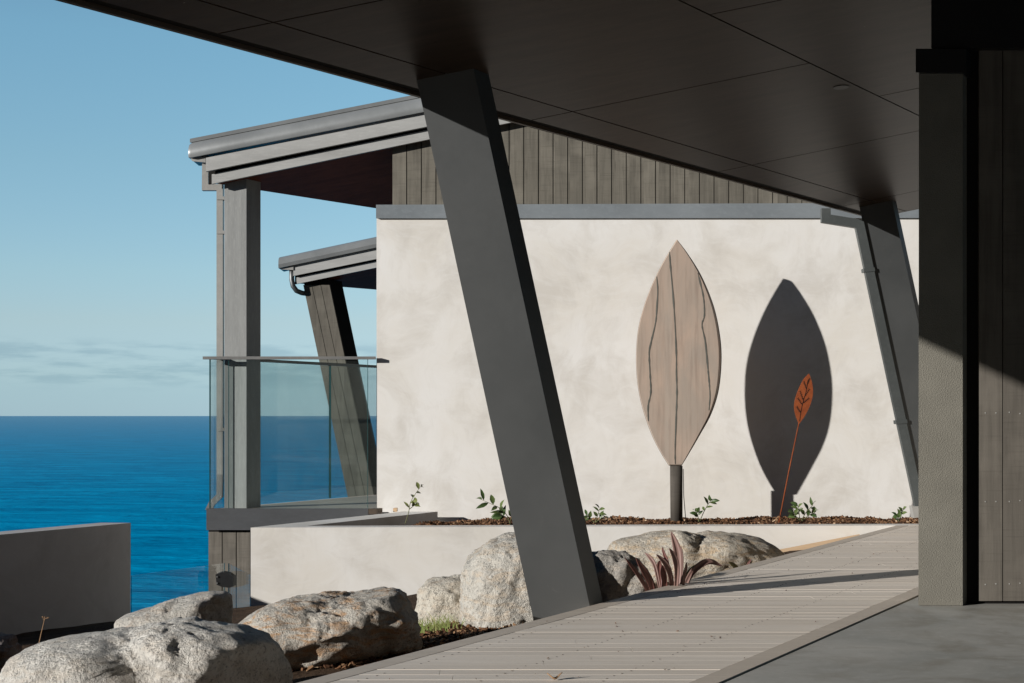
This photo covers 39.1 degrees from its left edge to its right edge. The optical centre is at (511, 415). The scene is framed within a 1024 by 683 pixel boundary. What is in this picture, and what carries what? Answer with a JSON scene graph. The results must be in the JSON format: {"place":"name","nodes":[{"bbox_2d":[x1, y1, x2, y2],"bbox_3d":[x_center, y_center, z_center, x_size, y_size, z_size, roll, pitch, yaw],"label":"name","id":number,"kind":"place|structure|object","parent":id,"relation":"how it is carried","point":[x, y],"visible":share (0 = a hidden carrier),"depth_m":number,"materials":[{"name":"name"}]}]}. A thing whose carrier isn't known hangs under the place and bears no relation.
{"place":"outdoors","nodes":[
{"label":"outdoors","id":0,"kind":"place"},
{"bbox_2d":[0,416,376,611],"bbox_3d":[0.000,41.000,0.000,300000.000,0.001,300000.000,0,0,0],"label":"water","id":1,"kind":"structure","parent":0,"point":[147,477],"depth_m":954.31,"materials":[{"name":"blue liquid"}]},
{"bbox_2d":[0,0,410,415],"label":"sky","id":2,"kind":"structure","parent":0,"point":[108,223],"materials":[{"name":"blue"}]},
{"bbox_2d":[16,550,800,682],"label":"ground","id":3,"kind":"structure","parent":0,"point":[29,639],"depth_m":11.53,"materials":[{"name":"soil"}]},
{"bbox_2d":[0,632,21,672],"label":"boulder","id":4,"kind":"object","parent":3,"relation":"on","point":[10,646],"visible":0.56,"depth_m":8.25,"materials":[{"name":"grey stone"}]},
{"bbox_2d":[39,616,48,642],"bbox_3d":[-2.798,1.287,8.600,0.066,0.179,0.009,0,0,0],"label":"dry stalk","id":5,"kind":"object","parent":3,"relation":"on","point":[44,618],"visible":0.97,"depth_m":8.60,"materials":[{"name":"plant"}]},
{"bbox_2d":[0,523,130,634],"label":"garden wall","id":6,"kind":"structure","parent":3,"relation":"on","point":[68,576],"depth_m":12.72,"materials":[{"name":"grey paint"}]},
{"bbox_2d":[0,616,292,682],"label":"boulder","id":7,"kind":"object","parent":3,"relation":"on","point":[192,649],"visible":1,"depth_m":5.63,"materials":[{"name":"grey stone"}]},
{"bbox_2d":[114,591,232,627],"bbox_3d":[-2.226,1.388,9.509,0.744,0.456,0.647,0,0,0],"label":"boulder","id":8,"kind":"object","parent":3,"relation":"on","point":[212,605],"visible":0.48,"depth_m":9.32,"materials":[{"name":"grey stone"}]},
{"bbox_2d":[131,563,235,612],"bbox_3d":[-2.794,2.051,13.957,1.303,1.109,1.258,0,0,13],"label":"pool fence","id":9,"kind":"object","parent":3,"relation":"on","point":[226,579],"visible":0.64,"depth_m":14.40,"materials":[{"name":"clear glass"}]},
{"bbox_2d":[278,237,376,496],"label":"house","id":10,"kind":"structure","parent":3,"relation":"on","point":[325,276],"depth_m":20.60,"materials":[{"name":"wood"}]},
{"bbox_2d":[238,587,422,670],"bbox_3d":[-0.956,1.175,7.239,1.006,0.595,0.857,0,0,0],"label":"boulder","id":11,"kind":"object","parent":3,"relation":"on","point":[323,628],"visible":0.7,"depth_m":6.97,"materials":[{"name":"grey stone"}]},
{"bbox_2d":[292,621,522,670],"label":"bark mulch","id":12,"kind":"object","parent":3,"relation":"on","point":[443,638],"visible":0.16,"depth_m":7.91,"materials":[{"name":"brown wood"}]},
{"bbox_2d":[415,574,460,625],"bbox_3d":[-0.364,1.234,8.952,0.499,0.487,0.562,0,0,0],"label":"boulder","id":13,"kind":"object","parent":3,"relation":"on","point":[438,596],"visible":0.42,"depth_m":8.73,"materials":[{"name":"grey stone"}]},
{"bbox_2d":[418,614,465,632],"bbox_3d":[-0.375,1.208,8.418,0.436,0.140,0.325,0,0,-11],"label":"grass tuft","id":14,"kind":"object","parent":3,"relation":"on","point":[438,625],"visible":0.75,"depth_m":8.38,"materials":[{"name":"green plant"}]},
{"bbox_2d":[459,532,533,628],"bbox_3d":[0.055,1.075,8.627,0.748,0.762,0.855,0,0,0],"label":"boulder","id":15,"kind":"object","parent":3,"relation":"on","point":[493,592],"visible":0.45,"depth_m":8.25,"materials":[{"name":"grey stone"}]},
{"bbox_2d":[188,96,918,607],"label":"house","id":16,"kind":"structure","parent":3,"relation":"on","point":[782,276],"depth_m":15.17,"materials":[{"name":"paint"}]},
{"bbox_2d":[203,356,376,507],"bbox_3d":[-2.252,0.175,16.762,1.977,1.592,3.353,0,0,0],"label":"balustrade","id":17,"kind":"object","parent":16,"relation":"on","point":[262,358],"visible":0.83,"depth_m":15.12,"materials":[{"name":"clear glass"}]},
{"bbox_2d":[251,512,917,605],"bbox_3d":[1.449,1.750,13.932,7.565,1.500,2.150,0,0,0],"label":"planter","id":18,"kind":"object","parent":3,"relation":"on","point":[366,552],"visible":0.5,"depth_m":12.92,"materials":[{"name":"paint"}]},
{"bbox_2d":[414,515,917,524],"bbox_3d":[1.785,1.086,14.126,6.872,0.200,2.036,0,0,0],"label":"bark mulch","id":19,"kind":"object","parent":18,"relation":"in","point":[632,520],"visible":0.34,"depth_m":14.43,"materials":[{"name":"brown wood"}]},
{"bbox_2d":[369,508,381,513],"bbox_3d":[-1.404,0.982,14.810,0.076,0.057,0.162,0,0,23],"label":"timber block","id":20,"kind":"object","parent":19,"relation":"on","point":[375,510],"depth_m":14.75,"materials":[{"name":"brown wood"}]},
{"bbox_2d":[404,482,422,523],"bbox_3d":[-0.924,0.832,13.769,0.162,0.397,0.185,0,0,29],"label":"young plant","id":21,"kind":"object","parent":19,"relation":"on","point":[414,502],"visible":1,"depth_m":13.74,"materials":[{"name":"green plant"}]},
{"bbox_2d":[476,489,511,524],"bbox_3d":[-0.104,0.865,13.707,0.482,0.344,0.268,0,0,0],"label":"young plant","id":22,"kind":"object","parent":19,"relation":"on","point":[497,515],"visible":0.79,"depth_m":13.68,"materials":[{"name":"green plant"}]},
{"bbox_2d":[584,504,607,522],"bbox_3d":[0.801,0.928,13.703,0.241,0.179,0.141,0,0,17],"label":"young plant","id":23,"kind":"object","parent":19,"relation":"on","point":[601,514],"visible":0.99,"depth_m":13.69,"materials":[{"name":"green plant"}]},
{"bbox_2d":[636,240,721,521],"bbox_3d":[1.670,-0.333,14.468,0.854,2.858,0.206,0,0,0],"label":"leaf sculpture","id":24,"kind":"object","parent":19,"relation":"on","point":[678,358],"visible":1,"depth_m":14.37,"materials":[{"name":"brown wood"}]},
{"bbox_2d":[690,495,719,521],"bbox_3d":[1.855,0.891,13.877,0.290,0.263,0.143,0,0,0],"label":"young plant","id":25,"kind":"object","parent":19,"relation":"on","point":[698,511],"visible":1,"depth_m":13.88,"materials":[{"name":"green plant"}]},
{"bbox_2d":[778,374,812,521],"bbox_3d":[2.808,0.320,14.257,0.342,1.474,0.019,0,0,0],"label":"leaf sculpture","id":26,"kind":"object","parent":19,"relation":"on","point":[803,398],"visible":0.99,"depth_m":14.25,"materials":[{"name":"metal"}]},
{"bbox_2d":[787,497,816,520],"bbox_3d":[2.808,0.901,13.885,0.301,0.235,0.100,0,0,-3],"label":"young plant","id":27,"kind":"object","parent":19,"relation":"on","point":[794,513],"visible":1,"depth_m":13.89,"materials":[{"name":"green plant"}]},
{"bbox_2d":[892,506,906,521],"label":"young plant","id":28,"kind":"object","parent":19,"relation":"on","point":[897,515],"visible":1,"depth_m":13.78,"materials":[{"name":"green plant"}]},
{"bbox_2d":[298,525,917,682],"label":"deck border","id":29,"kind":"object","parent":3,"relation":"on","point":[735,670],"visible":0.39,"depth_m":6.63,"materials":[{"name":"grey wood"}]},
{"bbox_2d":[592,550,649,601],"bbox_3d":[0.626,1.054,8.750,0.457,0.480,0.519,0,0,0],"label":"boulder","id":30,"kind":"object","parent":3,"relation":"on","point":[617,577],"visible":0.48,"depth_m":8.53,"materials":[{"name":"grey stone"}]},
{"bbox_2d":[625,532,721,590],"bbox_3d":[0.911,0.893,8.535,0.757,0.408,0.294,0,0,-37],"label":"red plant","id":31,"kind":"object","parent":3,"relation":"on","point":[681,576],"visible":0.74,"depth_m":8.47,"materials":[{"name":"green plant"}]},
{"bbox_2d":[607,530,784,583],"bbox_3d":[1.381,1.141,10.754,1.347,0.608,0.907,0,0,0],"label":"boulder","id":32,"kind":"object","parent":3,"relation":"on","point":[723,549],"visible":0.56,"depth_m":10.42,"materials":[{"name":"grey stone"}]},
{"bbox_2d":[780,534,859,551],"bbox_3d":[2.704,1.216,12.947,0.947,0.281,0.157,0,0,-15],"label":"timber batten","id":33,"kind":"object","parent":3,"relation":"on","point":[805,546],"visible":0.14,"depth_m":12.94,"materials":[{"name":"brown wood"}]},
{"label":"deck frame","id":34,"kind":"structure","parent":3,"relation":"on","visible":0},
{"bbox_2d":[329,525,917,682],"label":"deck","id":35,"kind":"structure","parent":34,"relation":"on","point":[728,616],"depth_m":6.79,"materials":[{"name":"grey wood"}]},
{"bbox_2d":[547,672,561,679],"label":"dry leaf","id":36,"kind":"object","parent":35,"relation":"on","point":[556,677],"visible":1,"depth_m":5.44,"materials":[{"name":"plant"}]},
{"bbox_2d":[366,540,916,678],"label":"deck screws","id":37,"kind":"object","parent":35,"relation":"attached to","point":[662,622],"visible":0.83,"depth_m":6.95,"materials":[{"name":"silver metal"}]},
{"bbox_2d":[389,545,907,678],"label":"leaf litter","id":38,"kind":"object","parent":35,"relation":"on","point":[719,581],"visible":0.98,"depth_m":7.33,"materials":[{"name":"plant"}]},
{"bbox_2d":[729,560,750,567],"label":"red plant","id":39,"kind":"object","parent":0,"point":[733,565],"visible":0.36,"depth_m":9.93,"materials":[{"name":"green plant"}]},
{"bbox_2d":[725,597,1023,682],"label":"concrete slab","id":40,"kind":"structure","parent":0,"point":[911,641],"depth_m":6.13,"materials":[{"name":"grey concrete"}]},
{"bbox_2d":[916,0,1023,605],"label":"entrance wall","id":41,"kind":"structure","parent":40,"relation":"on","point":[970,68],"depth_m":7.67,"materials":[{"name":"grey paint"}]},
{"bbox_2d":[56,0,931,619],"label":"entrance canopy","id":42,"kind":"object","parent":41,"relation":"attached to","point":[812,100],"visible":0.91,"depth_m":7.74,"materials":[{"name":"grey metal"}]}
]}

